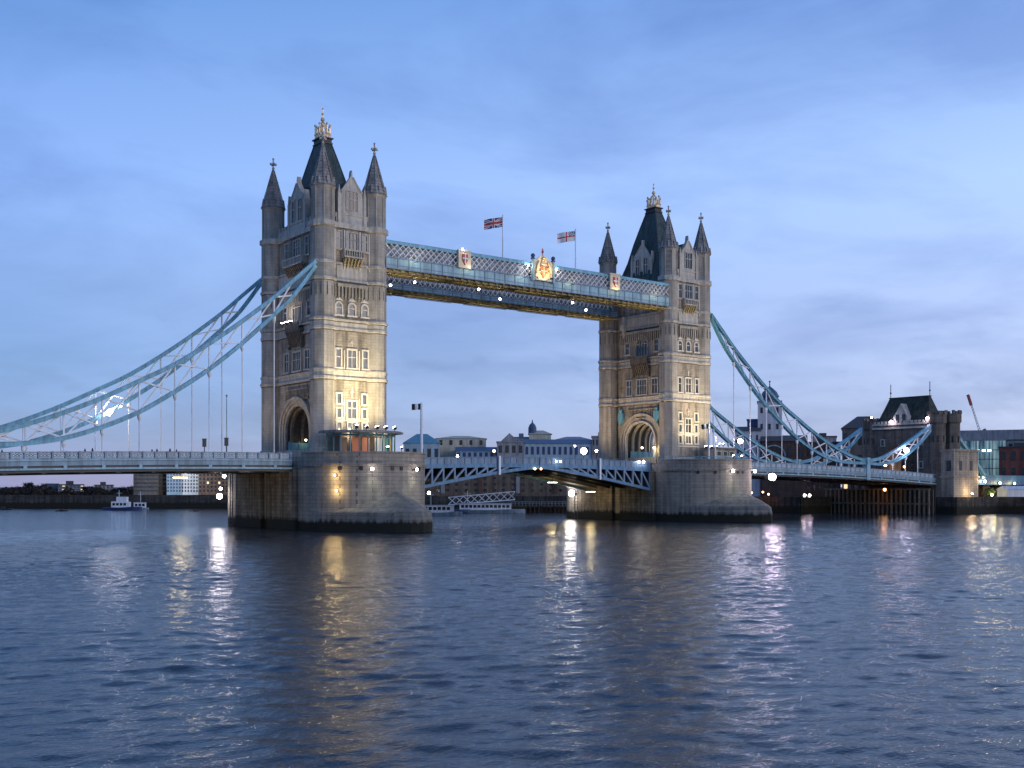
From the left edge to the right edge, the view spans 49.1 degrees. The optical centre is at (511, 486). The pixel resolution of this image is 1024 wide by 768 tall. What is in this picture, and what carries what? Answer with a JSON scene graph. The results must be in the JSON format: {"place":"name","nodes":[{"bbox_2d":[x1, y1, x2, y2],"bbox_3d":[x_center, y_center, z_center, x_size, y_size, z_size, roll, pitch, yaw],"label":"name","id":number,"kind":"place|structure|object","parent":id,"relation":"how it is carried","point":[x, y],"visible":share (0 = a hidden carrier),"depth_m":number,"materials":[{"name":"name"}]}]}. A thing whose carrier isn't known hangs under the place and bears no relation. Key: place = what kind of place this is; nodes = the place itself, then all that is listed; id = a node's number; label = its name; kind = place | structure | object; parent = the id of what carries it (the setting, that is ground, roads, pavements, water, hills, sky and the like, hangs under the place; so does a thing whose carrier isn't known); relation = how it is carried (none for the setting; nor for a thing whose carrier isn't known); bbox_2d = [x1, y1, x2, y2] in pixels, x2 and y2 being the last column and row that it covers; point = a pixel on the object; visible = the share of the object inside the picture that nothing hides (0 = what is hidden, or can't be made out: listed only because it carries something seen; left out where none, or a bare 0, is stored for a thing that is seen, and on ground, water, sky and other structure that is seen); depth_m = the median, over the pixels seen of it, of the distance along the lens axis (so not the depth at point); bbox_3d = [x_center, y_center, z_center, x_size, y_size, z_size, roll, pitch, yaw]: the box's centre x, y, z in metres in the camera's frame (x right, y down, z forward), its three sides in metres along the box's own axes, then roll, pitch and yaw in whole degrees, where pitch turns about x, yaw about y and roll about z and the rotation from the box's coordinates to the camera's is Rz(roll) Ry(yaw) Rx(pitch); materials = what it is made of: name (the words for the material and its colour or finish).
{"place":"outdoors","nodes":[
{"label":"outdoors","id":0,"kind":"place"},
{"bbox_2d":[57,481,84,491],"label":"building","id":1,"kind":"structure","parent":0,"point":[72,485],"depth_m":440.38,"materials":[{"name":"concrete"}]},
{"bbox_2d":[94,482,113,489],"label":"building","id":2,"kind":"structure","parent":0,"point":[103,485],"depth_m":520.60,"materials":[{"name":"concrete"}]},
{"bbox_2d":[403,434,440,456],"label":"building","id":3,"kind":"structure","parent":0,"point":[431,446],"depth_m":356.25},
{"bbox_2d":[0,508,1023,767],"bbox_3d":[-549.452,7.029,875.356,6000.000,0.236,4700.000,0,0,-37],"label":"water","id":4,"kind":"structure","parent":0,"point":[170,638],"depth_m":50.65,"materials":[{"name":"blue liquid"}]},
{"bbox_2d":[102,497,141,509],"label":"boat","id":5,"kind":"object","parent":4,"relation":"on","point":[121,503],"visible":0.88,"depth_m":337.16,"materials":[{"name":"blue paint"}]},
{"bbox_2d":[133,492,148,508],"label":"boat","id":6,"kind":"object","parent":4,"relation":"on","point":[140,504],"visible":0.7,"depth_m":353.02,"materials":[{"name":"grey paint"}]},
{"bbox_2d":[228,451,432,531],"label":"bridge pier","id":7,"kind":"structure","parent":4,"relation":"in","point":[387,494],"depth_m":179.56,"materials":[{"name":"stone"}]},
{"bbox_2d":[260,108,387,456],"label":"bridge tower","id":8,"kind":"structure","parent":7,"relation":"on","point":[331,373],"depth_m":193.21,"materials":[{"name":"stone"}]},
{"bbox_2d":[0,278,261,452],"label":"suspension chain","id":9,"kind":"object","parent":8,"relation":"hanging from","point":[257,285],"visible":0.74,"depth_m":191.11,"materials":[{"name":"blue paint"}]},
{"bbox_2d":[0,259,316,453],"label":"suspension chain","id":10,"kind":"object","parent":8,"relation":"hanging from","point":[311,266],"visible":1,"depth_m":172.40,"materials":[{"name":"blue paint"}]},
{"bbox_2d":[0,451,291,475],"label":"bridge deck","id":11,"kind":"structure","parent":10,"relation":"hanging from","point":[93,462],"depth_m":169.53,"materials":[{"name":"metal"}]},
{"bbox_2d":[282,306,287,322],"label":"window","id":12,"kind":"structure","parent":8,"relation":"in","point":[285,311],"depth_m":200.44,"materials":[{"name":"glass"}]},
{"bbox_2d":[283,352,289,374],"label":"window","id":13,"kind":"structure","parent":8,"relation":"in","point":[286,355],"depth_m":199.80,"materials":[{"name":"glass"}]},
{"bbox_2d":[285,242,289,259],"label":"window","id":14,"kind":"structure","parent":8,"relation":"in","point":[287,246],"depth_m":199.75,"materials":[{"name":"glass"}]},
{"bbox_2d":[291,200,295,222],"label":"window","id":15,"kind":"structure","parent":8,"relation":"in","point":[293,204],"depth_m":197.57,"materials":[{"name":"glass"}]},
{"bbox_2d":[291,350,302,372],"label":"window","id":16,"kind":"structure","parent":8,"relation":"in","point":[296,355],"depth_m":196.66,"materials":[{"name":"glass"}]},
{"bbox_2d":[292,301,302,322],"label":"window","id":17,"kind":"structure","parent":8,"relation":"in","point":[297,311],"depth_m":196.66,"materials":[{"name":"glass"}]},
{"bbox_2d":[293,238,301,256],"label":"window","id":18,"kind":"structure","parent":8,"relation":"in","point":[297,244],"depth_m":196.66,"materials":[{"name":"glass"}]},
{"bbox_2d":[297,197,301,219],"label":"window","id":19,"kind":"structure","parent":8,"relation":"in","point":[299,201],"depth_m":195.65,"materials":[{"name":"glass"}]},
{"bbox_2d":[303,348,309,370],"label":"window","id":20,"kind":"structure","parent":8,"relation":"in","point":[306,351],"depth_m":193.61,"materials":[{"name":"glass"}]},
{"bbox_2d":[305,235,309,255],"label":"window","id":21,"kind":"structure","parent":8,"relation":"in","point":[307,238],"depth_m":193.51,"materials":[{"name":"glass"}]},
{"bbox_2d":[334,347,342,368],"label":"window","id":22,"kind":"structure","parent":8,"relation":"in","point":[338,351],"depth_m":189.86,"materials":[{"name":"glass"}]},
{"bbox_2d":[335,229,342,249],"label":"window","id":23,"kind":"structure","parent":8,"relation":"in","point":[339,233],"depth_m":189.91,"materials":[{"name":"stone"}]},
{"bbox_2d":[335,392,343,404],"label":"window","id":24,"kind":"structure","parent":8,"relation":"in","point":[338,395],"depth_m":189.86,"materials":[{"name":"stone"}]},
{"bbox_2d":[335,407,343,418],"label":"window","id":25,"kind":"structure","parent":8,"relation":"in","point":[338,410],"depth_m":189.86,"materials":[{"name":"stone"}]},
{"bbox_2d":[335,301,343,316],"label":"window","id":26,"kind":"structure","parent":8,"relation":"in","point":[338,305],"depth_m":189.86,"materials":[{"name":"stone"}]},
{"bbox_2d":[346,421,356,429],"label":"window","id":27,"kind":"structure","parent":8,"relation":"in","point":[350,425],"depth_m":191.26,"materials":[{"name":"stone"}]},
{"bbox_2d":[345,231,357,252],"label":"window","id":28,"kind":"structure","parent":8,"relation":"in","point":[351,238],"depth_m":191.40,"materials":[{"name":"stone"}]},
{"bbox_2d":[346,190,357,211],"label":"window","id":29,"kind":"structure","parent":8,"relation":"in","point":[351,198],"depth_m":191.26,"materials":[{"name":"stone"}]},
{"bbox_2d":[345,399,358,419],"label":"window","id":30,"kind":"structure","parent":8,"relation":"in","point":[351,405],"depth_m":191.30,"materials":[{"name":"stone"}]},
{"bbox_2d":[345,348,358,369],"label":"window","id":31,"kind":"structure","parent":8,"relation":"in","point":[351,354],"depth_m":191.30,"materials":[{"name":"glass"}]},
{"bbox_2d":[346,302,357,317],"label":"window","id":32,"kind":"structure","parent":8,"relation":"in","point":[351,308],"depth_m":191.40,"materials":[{"name":"stone"}]},
{"bbox_2d":[360,393,368,405],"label":"window","id":33,"kind":"structure","parent":8,"relation":"in","point":[364,397],"depth_m":192.80,"materials":[{"name":"stone"}]},
{"bbox_2d":[360,408,368,419],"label":"window","id":34,"kind":"structure","parent":8,"relation":"in","point":[364,411],"depth_m":192.83,"materials":[{"name":"stone"}]},
{"bbox_2d":[360,304,369,318],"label":"window","id":35,"kind":"structure","parent":8,"relation":"in","point":[364,309],"depth_m":192.85,"materials":[{"name":"stone"}]},
{"bbox_2d":[361,233,368,253],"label":"window","id":36,"kind":"structure","parent":8,"relation":"in","point":[364,237],"depth_m":192.95,"materials":[{"name":"stone"}]},
{"bbox_2d":[361,350,369,370],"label":"window","id":37,"kind":"structure","parent":8,"relation":"in","point":[364,353],"depth_m":192.95,"materials":[{"name":"glass"}]},
{"bbox_2d":[386,276,617,319],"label":"walkway","id":38,"kind":"structure","parent":8,"relation":"attached to","point":[433,291],"depth_m":232.06,"materials":[{"name":"paint"}]},
{"bbox_2d":[385,239,669,311],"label":"walkway","id":39,"kind":"structure","parent":8,"relation":"attached to","point":[436,264],"depth_m":212.47,"materials":[{"name":"paint"}]},
{"bbox_2d":[457,249,471,268],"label":"shield panel","id":40,"kind":"object","parent":39,"relation":"attached to","point":[464,258],"visible":1,"depth_m":204.23,"materials":[{"name":"beige paint"}]},
{"bbox_2d":[484,215,502,256],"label":"flagpole","id":41,"kind":"object","parent":39,"relation":"on","point":[491,223],"visible":1,"depth_m":213.26,"materials":[{"name":"white paint"}]},
{"bbox_2d":[531,248,554,283],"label":"coat of arms","id":42,"kind":"object","parent":39,"relation":"attached to","point":[542,268],"visible":1,"depth_m":215.39},
{"bbox_2d":[557,229,575,268],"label":"flag","id":43,"kind":"object","parent":39,"relation":"on","point":[563,237],"visible":0.99,"depth_m":224.31,"materials":[{"name":"white fabric"}]},
{"bbox_2d":[609,273,620,289],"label":"shield panel","id":44,"kind":"object","parent":39,"relation":"attached to","point":[614,281],"visible":1,"depth_m":226.66,"materials":[{"name":"beige paint"}]},
{"bbox_2d":[318,430,402,450],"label":"kiosk","id":45,"kind":"object","parent":7,"relation":"on","point":[357,440],"visible":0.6,"depth_m":185.83,"materials":[{"name":"teal paint"}]},
{"bbox_2d":[412,402,422,452],"bbox_3d":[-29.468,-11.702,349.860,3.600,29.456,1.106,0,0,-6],"label":"flagpole","id":46,"kind":"object","parent":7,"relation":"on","point":[417,406],"visible":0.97,"depth_m":349.74,"materials":[{"name":"white metal"}]},
{"bbox_2d":[425,456,539,487],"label":"bascule leaf","id":47,"kind":"object","parent":7,"relation":"attached to","point":[442,470],"visible":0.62,"depth_m":206.56,"materials":[{"name":"metal"}]},
{"bbox_2d":[425,505,461,515],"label":"boat","id":48,"kind":"object","parent":4,"relation":"on","point":[441,510],"visible":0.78,"depth_m":273.57,"materials":[{"name":"grey paint"}]},
{"bbox_2d":[448,491,514,512],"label":"gangway","id":49,"kind":"object","parent":4,"relation":"on","point":[459,510],"visible":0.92,"depth_m":301.89,"materials":[{"name":"white paint"}]},
{"bbox_2d":[459,491,524,512],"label":"boat","id":50,"kind":"object","parent":4,"relation":"on","point":[489,507],"visible":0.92,"depth_m":300.04,"materials":[{"name":"grey paint"}]},
{"bbox_2d":[508,502,539,512],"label":"wharf staging","id":51,"kind":"object","parent":4,"relation":"in","point":[532,508],"visible":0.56,"depth_m":308.60,"materials":[{"name":"grey paint"}]},
{"bbox_2d":[541,502,566,512],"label":"wharf staging","id":52,"kind":"object","parent":4,"relation":"in","point":[555,508],"visible":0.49,"depth_m":308.60,"materials":[{"name":"grey paint"}]},
{"bbox_2d":[567,459,772,521],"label":"bridge pier","id":53,"kind":"structure","parent":4,"relation":"in","point":[707,490],"depth_m":229.70,"materials":[{"name":"stone"}]},
{"bbox_2d":[493,457,650,490],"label":"bascule leaf","id":54,"kind":"object","parent":53,"relation":"attached to","point":[582,474],"visible":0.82,"depth_m":230.35,"materials":[{"name":"metal"}]},
{"bbox_2d":[598,184,711,462],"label":"bridge tower","id":55,"kind":"structure","parent":53,"relation":"on","point":[654,373],"depth_m":243.72,"materials":[{"name":"stone"}]},
{"bbox_2d":[624,342,630,355],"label":"window","id":56,"kind":"structure","parent":55,"relation":"in","point":[627,348],"depth_m":251.04,"materials":[{"name":"glass"}]},
{"bbox_2d":[625,380,632,396],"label":"window","id":57,"kind":"structure","parent":55,"relation":"in","point":[629,383],"depth_m":250.42,"materials":[{"name":"glass"}]},
{"bbox_2d":[635,259,639,275],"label":"window","id":58,"kind":"structure","parent":55,"relation":"in","point":[637,262],"depth_m":248.17,"materials":[{"name":"glass"}]},
{"bbox_2d":[635,378,647,395],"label":"window","id":59,"kind":"structure","parent":55,"relation":"in","point":[641,384],"depth_m":247.20,"materials":[{"name":"glass"}]},
{"bbox_2d":[635,335,648,356],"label":"window","id":60,"kind":"structure","parent":55,"relation":"in","point":[641,349],"depth_m":247.32,"materials":[{"name":"glass"}]},
{"bbox_2d":[643,257,647,274],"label":"window","id":61,"kind":"structure","parent":55,"relation":"in","point":[645,260],"depth_m":246.18,"materials":[{"name":"glass"}]},
{"bbox_2d":[650,377,658,394],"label":"window","id":62,"kind":"structure","parent":55,"relation":"in","point":[654,380],"depth_m":244.03,"materials":[{"name":"glass"}]},
{"bbox_2d":[653,338,658,351],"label":"window","id":63,"kind":"structure","parent":55,"relation":"in","point":[655,341],"depth_m":243.73,"materials":[{"name":"glass"}]},
{"bbox_2d":[678,283,682,298],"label":"window","id":64,"kind":"structure","parent":55,"relation":"in","point":[680,286],"depth_m":239.77,"materials":[{"name":"glass"}]},
{"bbox_2d":[684,284,691,300],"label":"window","id":65,"kind":"structure","parent":55,"relation":"in","point":[687,288],"depth_m":241.01,"materials":[{"name":"glass"}]},
{"bbox_2d":[684,251,692,268],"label":"window","id":66,"kind":"structure","parent":55,"relation":"in","point":[688,258],"depth_m":241.07,"materials":[{"name":"glass"}]},
{"bbox_2d":[684,418,692,433],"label":"window","id":67,"kind":"structure","parent":55,"relation":"in","point":[687,421],"depth_m":241.07,"materials":[{"name":"stone"}]},
{"bbox_2d":[684,435,692,444],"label":"window","id":68,"kind":"structure","parent":55,"relation":"in","point":[687,438],"depth_m":241.09,"materials":[{"name":"stone"}]},
{"bbox_2d":[684,377,692,393],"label":"window","id":69,"kind":"structure","parent":55,"relation":"in","point":[687,380],"depth_m":241.07,"materials":[{"name":"stone"}]},
{"bbox_2d":[694,378,699,394],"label":"window","id":70,"kind":"structure","parent":55,"relation":"in","point":[696,380],"depth_m":242.78,"materials":[{"name":"stone"}]},
{"bbox_2d":[710,405,862,466],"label":"suspension chain","id":71,"kind":"object","parent":55,"relation":"hanging from","point":[858,434],"visible":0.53,"depth_m":287.22,"materials":[{"name":"blue paint"}]},
{"bbox_2d":[710,313,931,479],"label":"suspension chain","id":72,"kind":"object","parent":55,"relation":"hanging from","point":[867,463],"visible":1,"depth_m":262.38,"materials":[{"name":"blue paint"}]},
{"bbox_2d":[752,462,935,486],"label":"bridge deck","id":73,"kind":"structure","parent":72,"relation":"hanging from","point":[827,474],"depth_m":276.04,"materials":[{"name":"metal"}]},
{"bbox_2d":[701,422,709,458],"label":"flagpole","id":74,"kind":"object","parent":53,"relation":"on","point":[705,426],"visible":0.98,"depth_m":231.69,"materials":[{"name":"white metal"}]},
{"bbox_2d":[668,456,746,458],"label":"railing","id":75,"kind":"object","parent":53,"relation":"on","point":[712,456],"visible":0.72,"depth_m":229.22,"materials":[{"name":"metal"}]},
{"bbox_2d":[700,447,737,458],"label":"cabin","id":76,"kind":"object","parent":53,"relation":"on","point":[721,451],"visible":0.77,"depth_m":240.41,"materials":[{"name":"stone"}]},
{"bbox_2d":[824,488,933,513],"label":"timber jetty","id":77,"kind":"object","parent":4,"relation":"in","point":[900,501],"visible":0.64,"depth_m":299.95,"materials":[{"name":"brown wood"}]},
{"bbox_2d":[0,495,1023,513],"bbox_3d":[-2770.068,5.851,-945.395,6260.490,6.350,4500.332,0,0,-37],"label":"quay wall","id":78,"kind":"structure","parent":0,"point":[955,505],"depth_m":336.88,"materials":[{"name":"stone"}]},
{"bbox_2d":[0,0,1023,486],"label":"sky","id":79,"kind":"structure","parent":0,"point":[853,170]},
{"bbox_2d":[807,438,840,496],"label":"building","id":80,"kind":"structure","parent":0,"point":[814,489],"depth_m":345.20,"materials":[{"name":"brick"}]},
{"bbox_2d":[813,433,836,441],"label":"building","id":81,"kind":"structure","parent":0,"point":[831,438],"depth_m":419.57,"materials":[{"name":"concrete"}]},
{"bbox_2d":[841,416,870,488],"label":"building","id":82,"kind":"structure","parent":0,"point":[849,429],"depth_m":341.13,"materials":[{"name":"brown concrete"}]},
{"bbox_2d":[901,448,916,471],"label":"building","id":83,"kind":"structure","parent":0,"point":[911,462],"depth_m":401.01,"materials":[{"name":"brick"}]},
{"bbox_2d":[960,429,1023,474],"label":"building","id":84,"kind":"structure","parent":0,"point":[987,443],"depth_m":370.26,"materials":[{"name":"teal glass"}]},
{"label":"ground","id":85,"kind":"structure","parent":0,"visible":0},
{"bbox_2d":[0,485,133,498],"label":"shrubbery","id":86,"kind":"object","parent":85,"relation":"on","point":[36,490],"visible":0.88,"depth_m":379.70,"materials":[{"name":"green plant"}]},
{"bbox_2d":[133,474,158,494],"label":"building","id":87,"kind":"structure","parent":85,"relation":"on","point":[145,484],"depth_m":399.98,"materials":[{"name":"brown concrete"}]},
{"bbox_2d":[159,474,166,494],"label":"building","id":88,"kind":"structure","parent":85,"relation":"on","point":[162,484],"depth_m":405.05,"materials":[{"name":"brick"}]},
{"bbox_2d":[167,474,180,494],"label":"building","id":89,"kind":"structure","parent":85,"relation":"on","point":[173,486],"depth_m":399.95,"materials":[{"name":"concrete"}]},
{"bbox_2d":[181,474,197,494],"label":"building","id":90,"kind":"structure","parent":85,"relation":"on","point":[189,485],"depth_m":397.98,"materials":[{"name":"concrete"}]},
{"bbox_2d":[198,474,227,494],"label":"building","id":91,"kind":"structure","parent":85,"relation":"on","point":[210,484],"depth_m":395.66,"materials":[{"name":"brick"}]},
{"bbox_2d":[435,436,486,456],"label":"building","id":92,"kind":"structure","parent":85,"relation":"on","point":[449,444],"depth_m":371.93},
{"bbox_2d":[455,447,496,456],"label":"building","id":93,"kind":"structure","parent":85,"relation":"on","point":[474,451],"depth_m":362.08,"materials":[{"name":"blue stone"}]},
{"bbox_2d":[425,473,566,495],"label":"building","id":94,"kind":"structure","parent":85,"relation":"on","point":[519,486],"depth_m":352.01,"materials":[{"name":"brick"}]},
{"bbox_2d":[496,438,524,456],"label":"building","id":95,"kind":"structure","parent":85,"relation":"on","point":[508,447],"depth_m":360.00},
{"bbox_2d":[528,420,551,438],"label":"building","id":96,"kind":"structure","parent":85,"relation":"on","point":[533,433],"depth_m":380.13,"materials":[{"name":"grey stone"}]},
{"bbox_2d":[521,439,591,458],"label":"building","id":97,"kind":"structure","parent":85,"relation":"on","point":[559,448],"depth_m":362.09,"materials":[{"name":"blue stone"}]},
{"bbox_2d":[591,432,598,458],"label":"building","id":98,"kind":"structure","parent":85,"relation":"on","point":[595,442],"depth_m":362.17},
{"bbox_2d":[734,427,760,495],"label":"building","id":99,"kind":"structure","parent":85,"relation":"on","point":[755,433],"depth_m":342.69,"materials":[{"name":"concrete"}]},
{"bbox_2d":[747,381,781,495],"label":"building","id":100,"kind":"structure","parent":85,"relation":"on","point":[773,427],"depth_m":345.33,"materials":[{"name":"white stone"}]},
{"bbox_2d":[760,435,807,496],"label":"building","id":101,"kind":"structure","parent":85,"relation":"on","point":[780,488],"depth_m":338.10,"materials":[{"name":"brick"}]},
{"bbox_2d":[862,381,979,512],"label":"abutment tower","id":102,"kind":"structure","parent":85,"relation":"on","point":[947,461],"depth_m":300.95,"materials":[{"name":"stone"}]},
{"bbox_2d":[960,437,985,477],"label":"land tie","id":103,"kind":"object","parent":102,"relation":"attached to","point":[963,445],"visible":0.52,"depth_m":309.76,"materials":[{"name":"blue paint"}]},
{"bbox_2d":[966,394,985,429],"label":"crane","id":104,"kind":"object","parent":85,"relation":"on","point":[969,399],"visible":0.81,"depth_m":479.57,"materials":[{"name":"red paint"}]},
{"bbox_2d":[982,487,996,496],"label":"lit bush","id":105,"kind":"object","parent":85,"relation":"on","point":[988,491],"visible":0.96,"depth_m":310.02,"materials":[{"name":"green plant"}]},
{"bbox_2d":[978,475,1023,496],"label":"approach viaduct","id":106,"kind":"object","parent":85,"relation":"on","point":[994,480],"visible":0.18,"depth_m":318.99,"materials":[{"name":"concrete"}]},
{"bbox_2d":[995,486,1023,496],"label":"marquee","id":107,"kind":"object","parent":85,"relation":"on","point":[1010,491],"visible":0.8,"depth_m":312.54},
{"bbox_2d":[998,443,1023,475],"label":"building","id":108,"kind":"structure","parent":85,"relation":"on","point":[1011,460],"depth_m":351.42,"materials":[{"name":"red brick"}]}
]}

